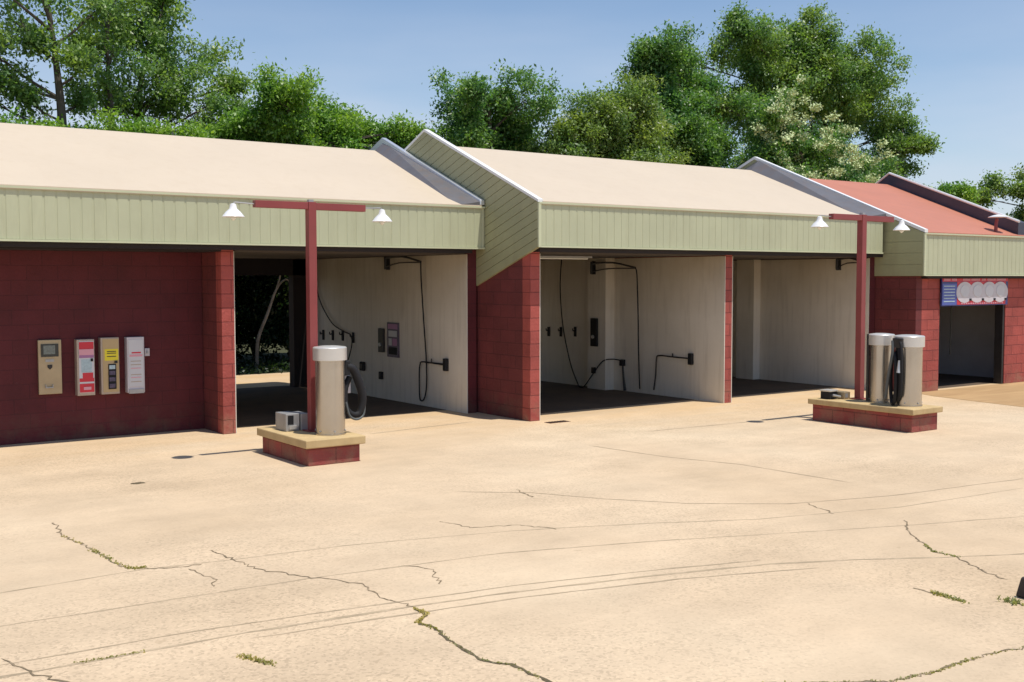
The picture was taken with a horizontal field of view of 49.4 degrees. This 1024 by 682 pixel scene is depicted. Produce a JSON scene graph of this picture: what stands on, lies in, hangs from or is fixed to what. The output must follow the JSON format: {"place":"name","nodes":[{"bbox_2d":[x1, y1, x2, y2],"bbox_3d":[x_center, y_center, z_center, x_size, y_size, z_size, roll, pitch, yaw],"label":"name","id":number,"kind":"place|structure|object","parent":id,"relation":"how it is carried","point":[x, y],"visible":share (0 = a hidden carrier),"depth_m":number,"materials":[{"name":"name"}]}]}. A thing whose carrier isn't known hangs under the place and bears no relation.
{"place":"outdoors","nodes":[
{"label":"outdoors","id":0,"kind":"place"},
{"bbox_2d":[236,338,289,374],"bbox_3d":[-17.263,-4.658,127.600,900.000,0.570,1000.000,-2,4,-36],"label":"ground","id":1,"kind":"structure","parent":0,"point":[282,351],"depth_m":31.30,"materials":[{"name":"green plant"}]},
{"bbox_2d":[0,0,138,126],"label":"tree","id":2,"kind":"object","parent":1,"relation":"on","point":[35,38],"visible":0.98,"depth_m":24.98,"materials":[{"name":"green plant"}]},
{"bbox_2d":[59,0,159,127],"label":"tree","id":3,"kind":"object","parent":1,"relation":"on","point":[109,93],"visible":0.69,"depth_m":26.77,"materials":[{"name":"green plant"}]},
{"bbox_2d":[0,104,223,137],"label":"hedge tree","id":4,"kind":"object","parent":1,"relation":"on","point":[140,126],"visible":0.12,"depth_m":25.10,"materials":[{"name":"green plant"}]},
{"bbox_2d":[78,0,259,137],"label":"tree","id":5,"kind":"object","parent":1,"relation":"on","point":[164,100],"visible":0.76,"depth_m":28.70,"materials":[{"name":"green plant"}]},
{"bbox_2d":[234,275,250,301],"bbox_3d":[-7.958,-1.869,28.601,4.103,5.313,4.275,-2,4,-36],"label":"shrub","id":6,"kind":"object","parent":1,"relation":"on","point":[236,278],"visible":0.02,"depth_m":28.46,"materials":[{"name":"green plant"}]},
{"bbox_2d":[235,300,284,342],"bbox_3d":[0.230,-3.369,47.048,64.467,7.854,7.820,-2,4,-36],"label":"wood","id":7,"kind":"object","parent":1,"relation":"on","point":[253,325],"depth_m":38.44,"materials":[{"name":"green plant"}]},
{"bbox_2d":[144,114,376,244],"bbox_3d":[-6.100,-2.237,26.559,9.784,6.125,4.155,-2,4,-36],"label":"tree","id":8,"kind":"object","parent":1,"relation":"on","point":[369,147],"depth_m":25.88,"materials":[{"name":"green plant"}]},
{"bbox_2d":[235,275,288,363],"bbox_3d":[-6.875,-2.128,30.268,5.279,5.711,4.797,-2,4,-36],"label":"shrub","id":9,"kind":"object","parent":1,"relation":"on","point":[263,283],"visible":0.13,"depth_m":29.36,"materials":[{"name":"green plant"}]},
{"bbox_2d":[236,275,288,357],"bbox_3d":[-5.276,-1.095,28.491,3.485,3.556,3.494,-2,4,-36],"label":"shrub","id":10,"kind":"object","parent":1,"relation":"on","point":[278,334],"visible":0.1,"depth_m":28.24,"materials":[{"name":"green plant"}]},
{"bbox_2d":[236,355,289,374],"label":"undergrowth","id":11,"kind":"object","parent":1,"relation":"on","point":[280,369],"visible":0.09,"depth_m":26.56,"materials":[{"name":"green plant"}]},
{"bbox_2d":[255,275,288,370],"bbox_3d":[-5.708,-1.071,27.618,1.541,3.673,0.958,-2,4,-36],"label":"leaning tree","id":12,"kind":"object","parent":1,"relation":"on","point":[262,326],"visible":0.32,"depth_m":27.27,"materials":[{"name":"brown plant"}]},
{"bbox_2d":[203,56,440,364],"bbox_3d":[-5.041,-3.244,29.358,3.396,7.824,6.493,3,4,43],"label":"tree","id":13,"kind":"object","parent":1,"relation":"on","point":[285,112],"visible":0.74,"depth_m":28.03,"materials":[{"name":"green plant"}]},
{"bbox_2d":[425,58,566,151],"bbox_3d":[-0.417,-3.996,33.728,4.618,8.824,4.865,-2,4,-36],"label":"tree","id":14,"kind":"object","parent":1,"relation":"on","point":[478,121],"visible":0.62,"depth_m":32.85,"materials":[{"name":"green plant"}]},
{"bbox_2d":[508,67,700,164],"bbox_3d":[3.172,-3.976,33.797,5.984,8.761,3.798,-2,4,-36],"label":"tree","id":15,"kind":"object","parent":1,"relation":"on","point":[626,125],"visible":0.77,"depth_m":33.39,"materials":[{"name":"green plant"}]},
{"bbox_2d":[605,17,747,168],"bbox_3d":[6.624,-5.850,40.894,6.222,11.691,5.166,-2,4,-36],"label":"tree","id":16,"kind":"object","parent":1,"relation":"on","point":[686,97],"visible":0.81,"depth_m":39.73,"materials":[{"name":"green plant"}]},
{"bbox_2d":[682,0,929,178],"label":"tree","id":17,"kind":"object","parent":1,"relation":"on","point":[762,55],"visible":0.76,"depth_m":44.80,"materials":[{"name":"green plant"}]},
{"bbox_2d":[730,74,909,182],"bbox_3d":[10.811,-4.540,39.877,8.418,9.183,4.316,-2,4,-36],"label":"flowering tree","id":18,"kind":"object","parent":1,"relation":"on","point":[775,139],"visible":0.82,"depth_m":38.59,"materials":[{"name":"green plant"}]},
{"bbox_2d":[865,107,946,175],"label":"tree","id":19,"kind":"object","parent":1,"relation":"on","point":[923,144],"visible":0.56,"depth_m":47.69,"materials":[{"name":"green plant"}]},
{"bbox_2d":[924,178,980,203],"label":"tree","id":20,"kind":"object","parent":1,"relation":"on","point":[962,191],"visible":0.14,"depth_m":44.69,"materials":[{"name":"green plant"}]},
{"bbox_2d":[971,162,1023,221],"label":"tree","id":21,"kind":"object","parent":1,"relation":"on","point":[994,185],"visible":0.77,"depth_m":50.36,"materials":[{"name":"green plant"}]},
{"bbox_2d":[236,385,444,426],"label":"floor","id":22,"kind":"structure","parent":0,"point":[256,406],"depth_m":19.42,"materials":[{"name":"concrete"}]},
{"bbox_2d":[0,372,1023,681],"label":"pavement","id":23,"kind":"structure","parent":0,"point":[780,536],"depth_m":9.11,"materials":[{"name":"concrete"}]},
{"bbox_2d":[0,123,484,444],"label":"car wash building","id":24,"kind":"structure","parent":23,"relation":"on","point":[119,234],"depth_m":16.12,"materials":[{"name":"beige"}]},
{"bbox_2d":[37,339,61,394],"bbox_3d":[-6.279,0.353,15.135,0.300,0.740,0.074,-2,4,-36],"label":"change machine","id":25,"kind":"object","parent":24,"relation":"attached to","point":[49,367],"visible":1,"depth_m":15.12,"materials":[{"name":"metal"}]},
{"bbox_2d":[74,339,94,395],"bbox_3d":[-5.894,0.362,15.367,0.235,0.775,0.148,-2,4,-36],"label":"vending dispenser","id":26,"kind":"object","parent":24,"relation":"attached to","point":[84,367],"visible":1,"depth_m":15.31,"materials":[{"name":"red metal"}]},
{"bbox_2d":[98,337,119,394],"bbox_3d":[-5.627,0.344,15.555,0.250,0.790,0.153,-2,4,-36],"label":"vending dispenser","id":27,"kind":"object","parent":24,"relation":"attached to","point":[108,361],"visible":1,"depth_m":15.50,"materials":[{"name":"metal"}]},
{"bbox_2d":[124,336,144,393],"bbox_3d":[-5.341,0.339,15.765,0.240,0.795,0.144,-2,4,-36],"label":"vending dispenser","id":28,"kind":"object","parent":24,"relation":"attached to","point":[134,366],"visible":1,"depth_m":15.71,"materials":[{"name":"white metal"}]},
{"bbox_2d":[144,348,149,355],"bbox_3d":[-5.213,0.158,15.903,0.070,0.110,0.054,-2,4,-36],"label":"switch box","id":29,"kind":"object","parent":24,"relation":"attached to","point":[146,351],"visible":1,"depth_m":15.89,"materials":[{"name":"white plastic"}]},
{"bbox_2d":[317,289,352,359],"bbox_3d":[-3.539,-0.418,22.001,0.044,1.810,1.608,-2,4,-36],"label":"hose","id":30,"kind":"object","parent":24,"relation":"hanging from","point":[336,326],"visible":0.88,"depth_m":21.86,"materials":[{"name":"black rubber"}]},
{"bbox_2d":[339,331,343,340],"bbox_3d":[-3.338,-0.104,21.746,0.088,0.200,0.070,-2,4,-36],"label":"wall hook","id":31,"kind":"object","parent":24,"relation":"attached to","point":[342,335],"depth_m":21.75,"materials":[{"name":"black metal"}]},
{"bbox_2d":[359,362,364,370],"bbox_3d":[-2.838,0.477,21.103,0.064,0.170,0.160,-2,4,-36],"label":"outlet box","id":32,"kind":"object","parent":24,"relation":"attached to","point":[361,366],"visible":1,"depth_m":21.05,"materials":[{"name":"black plastic"}]},
{"bbox_2d":[379,371,382,378],"bbox_3d":[-2.420,0.634,20.537,0.054,0.140,0.100,-2,4,-36],"label":"outlet box","id":33,"kind":"object","parent":24,"relation":"attached to","point":[380,374],"visible":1,"depth_m":20.50,"materials":[{"name":"black plastic"}]},
{"bbox_2d":[378,328,384,351],"bbox_3d":[-2.411,-0.013,20.471,0.073,0.440,0.180,-2,4,-36],"label":"control panel","id":34,"kind":"object","parent":24,"relation":"attached to","point":[381,339],"visible":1,"depth_m":20.43,"materials":[{"name":"metal"}]},
{"bbox_2d":[387,322,399,357],"bbox_3d":[-2.151,-0.021,20.151,0.022,0.630,0.420,-2,4,-36],"label":"instruction board","id":35,"kind":"object","parent":24,"relation":"attached to","point":[393,345],"visible":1,"depth_m":20.13,"materials":[{"name":"multicoloured metal"}]},
{"bbox_2d":[384,256,441,400],"bbox_3d":[-1.759,-0.237,19.485,0.113,2.544,1.941,-2,4,-35],"label":"spray boom","id":36,"kind":"object","parent":24,"relation":"attached to","point":[387,265],"visible":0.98,"depth_m":19.22,"materials":[{"name":"metal"}]},
{"bbox_2d":[426,358,448,370],"bbox_3d":[-1.270,0.388,18.906,0.068,0.210,0.626,-2,4,-36],"label":"wand holder","id":37,"kind":"object","parent":24,"relation":"attached to","point":[445,363],"visible":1,"depth_m":18.67,"materials":[{"name":"black metal"}]},
{"bbox_2d":[257,426,365,466],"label":"vacuum island","id":38,"kind":"structure","parent":23,"relation":"on","point":[308,449],"depth_m":13.41,"materials":[{"name":"red brick"}]},
{"bbox_2d":[275,411,298,431],"bbox_3d":[-2.817,1.009,13.984,0.180,0.217,0.340,-2,4,-36],"label":"outlet box","id":39,"kind":"object","parent":38,"relation":"on","point":[287,421],"visible":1,"depth_m":13.88,"materials":[{"name":"grey metal"}]},
{"bbox_2d":[292,411,307,429],"bbox_3d":[-2.665,1.006,14.081,0.140,0.212,0.280,-2,4,-36],"label":"outlet box","id":40,"kind":"object","parent":38,"relation":"on","point":[303,420],"visible":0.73,"depth_m":13.96,"materials":[{"name":"metal"}]},
{"bbox_2d":[222,199,391,431],"bbox_3d":[-2.482,-0.311,13.818,2.264,2.870,0.264,-2,4,-36],"label":"lamp post","id":41,"kind":"object","parent":38,"relation":"on","point":[309,206],"visible":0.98,"depth_m":13.77,"materials":[{"name":"metal"}]},
{"bbox_2d":[313,345,366,435],"bbox_3d":[-2.111,0.591,13.680,0.684,1.085,0.412,-2,4,-36],"label":"vacuum cleaner","id":42,"kind":"object","parent":38,"relation":"on","point":[334,367],"visible":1,"depth_m":13.47,"materials":[{"name":"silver metal"}]},
{"bbox_2d":[61,535,1023,681],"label":"weeds","id":43,"kind":"object","parent":23,"relation":"on","point":[1013,601],"visible":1,"depth_m":7.11,"materials":[{"name":"green plant"}]},
{"bbox_2d":[544,420,570,423],"bbox_3d":[0.700,1.257,17.181,0.400,0.029,0.160,-2,4,-36],"label":"drain grate","id":44,"kind":"object","parent":23,"relation":"on","point":[551,422],"visible":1,"depth_m":17.18,"materials":[{"name":"metal"}]},
{"bbox_2d":[354,129,885,421],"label":"car wash building","id":45,"kind":"structure","parent":23,"relation":"on","point":[723,308],"depth_m":20.44,"materials":[{"name":"beige metal"}]},
{"bbox_2d":[546,327,549,335],"bbox_3d":[0.754,-0.203,23.759,0.088,0.200,0.070,-2,4,-36],"label":"wall hook","id":46,"kind":"object","parent":45,"relation":"attached to","point":[548,330],"depth_m":23.77,"materials":[{"name":"black metal"}]},
{"bbox_2d":[558,327,561,336],"bbox_3d":[0.999,-0.194,23.418,0.088,0.200,0.070,-2,4,-36],"label":"wall hook","id":47,"kind":"object","parent":45,"relation":"attached to","point":[560,330],"depth_m":23.42,"materials":[{"name":"black metal"}]},
{"bbox_2d":[540,256,591,259],"bbox_3d":[0.900,-1.482,19.791,1.250,0.060,0.150,-2,4,-36],"label":"ceiling light","id":48,"kind":"object","parent":45,"relation":"attached to","point":[567,257],"visible":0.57,"depth_m":19.77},
{"bbox_2d":[572,327,576,336],"bbox_3d":[1.279,-0.192,23.028,0.088,0.200,0.070,-2,4,-36],"label":"wall hook","id":49,"kind":"object","parent":45,"relation":"attached to","point":[575,331],"depth_m":23.03,"materials":[{"name":"black metal"}]},
{"bbox_2d":[560,259,618,387],"bbox_3d":[1.460,-0.359,22.500,0.323,2.609,1.937,-2,4,-36],"label":"hose","id":50,"kind":"object","parent":45,"relation":"hanging from","point":[565,338],"visible":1,"depth_m":23.18,"materials":[{"name":"black rubber"}]},
{"bbox_2d":[590,318,597,346],"bbox_3d":[1.627,-0.174,22.163,0.073,0.560,0.190,-2,4,-36],"label":"control panel","id":51,"kind":"object","parent":45,"relation":"attached to","point":[593,331],"visible":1,"depth_m":22.14,"materials":[{"name":"black metal"}]},
{"bbox_2d":[590,261,639,388],"bbox_3d":[2.026,-0.326,21.674,0.292,2.462,1.415,-2,4,-36],"label":"spray boom","id":52,"kind":"object","parent":45,"relation":"attached to","point":[593,270],"visible":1,"depth_m":21.31,"materials":[{"name":"metal"}]},
{"bbox_2d":[619,359,625,390],"bbox_3d":[2.187,0.670,21.812,0.088,0.607,0.169,-2,4,-36],"label":"wand holder","id":53,"kind":"object","parent":45,"relation":"attached to","point":[622,362],"visible":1,"depth_m":21.79,"materials":[{"name":"black metal"}]},
{"bbox_2d":[653,353,693,389],"bbox_3d":[2.990,0.577,20.700,0.072,0.747,1.009,-2,4,-36],"label":"wand holder","id":54,"kind":"object","parent":45,"relation":"attached to","point":[690,358],"visible":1,"depth_m":20.55,"materials":[{"name":"black metal"}]},
{"bbox_2d":[836,258,856,269],"bbox_3d":[6.756,-1.546,22.241,0.098,0.260,0.750,-2,4,-32],"label":"spray boom","id":55,"kind":"object","parent":45,"relation":"attached to","point":[838,264],"visible":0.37,"depth_m":22.45,"materials":[{"name":"metal"}]},
{"bbox_2d":[688,157,1023,391],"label":"car wash building","id":56,"kind":"structure","parent":23,"relation":"on","point":[947,236],"depth_m":22.97,"materials":[{"name":"red"}]},
{"bbox_2d":[940,278,1007,305],"bbox_3d":[9.347,-1.002,22.444,2.330,0.565,0.054,-2,4,-36],"label":"menu sign","id":57,"kind":"object","parent":56,"relation":"attached to","point":[976,291],"visible":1,"depth_m":22.38,"materials":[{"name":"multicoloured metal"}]},
{"bbox_2d":[988,214,1007,231],"bbox_3d":[10.014,-2.387,22.935,0.400,0.436,0.400,-2,4,-36],"label":"roof vent","id":58,"kind":"object","parent":56,"relation":"on","point":[997,216],"visible":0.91,"depth_m":22.87,"materials":[{"name":"metal"}]},
{"bbox_2d":[808,397,942,432],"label":"vacuum island","id":59,"kind":"structure","parent":23,"relation":"on","point":[865,413],"depth_m":16.42,"materials":[{"name":"red brick"}]},
{"bbox_2d":[820,389,840,398],"bbox_3d":[4.941,0.827,17.267,0.200,0.142,0.267,-2,4,-36],"label":"outlet box","id":60,"kind":"object","parent":59,"relation":"on","point":[828,393],"visible":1,"depth_m":17.22,"materials":[{"name":"grey metal"}]},
{"bbox_2d":[837,391,849,398],"bbox_3d":[5.116,0.838,17.333,0.140,0.112,0.265,-2,4,-36],"label":"outlet box","id":61,"kind":"object","parent":59,"relation":"on","point":[844,394],"visible":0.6,"depth_m":17.24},
{"bbox_2d":[811,213,909,399],"bbox_3d":[5.379,-0.535,17.178,2.264,2.870,0.264,-2,4,-36],"label":"lamp post","id":62,"kind":"object","parent":59,"relation":"on","point":[861,219],"visible":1,"depth_m":17.14,"materials":[{"name":"metal"}]},
{"bbox_2d":[866,333,894,402],"bbox_3d":[5.567,0.401,16.798,0.386,1.045,0.386,-2,4,-36],"label":"vacuum cleaner","id":63,"kind":"object","parent":59,"relation":"on","point":[878,353],"visible":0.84,"depth_m":16.67,"materials":[{"name":"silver metal"}]},
{"bbox_2d":[884,334,924,406],"bbox_3d":[5.778,0.428,16.319,0.534,1.045,0.450,-2,4,-36],"label":"vacuum cleaner","id":64,"kind":"object","parent":59,"relation":"on","point":[906,357],"visible":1,"depth_m":16.18,"materials":[{"name":"silver metal"}]},
{"bbox_2d":[1016,577,1023,597],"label":"wheel stop","id":65,"kind":"object","parent":23,"relation":"on","point":[1020,592],"visible":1,"depth_m":7.71,"materials":[{"name":"black concrete"}]},
{"bbox_2d":[0,0,1023,214],"label":"sky","id":66,"kind":"structure","parent":0,"point":[376,55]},
{"bbox_2d":[540,381,693,413],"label":"floor","id":67,"kind":"structure","parent":0,"point":[557,397],"depth_m":20.49,"materials":[{"name":"concrete"}]},
{"bbox_2d":[732,377,835,395],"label":"floor","id":68,"kind":"structure","parent":0,"point":[740,386],"depth_m":22.70,"materials":[{"name":"concrete"}]},
{"bbox_2d":[938,373,992,388],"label":"floor","id":69,"kind":"structure","parent":0,"point":[948,380],"depth_m":23.98,"materials":[{"name":"concrete"}]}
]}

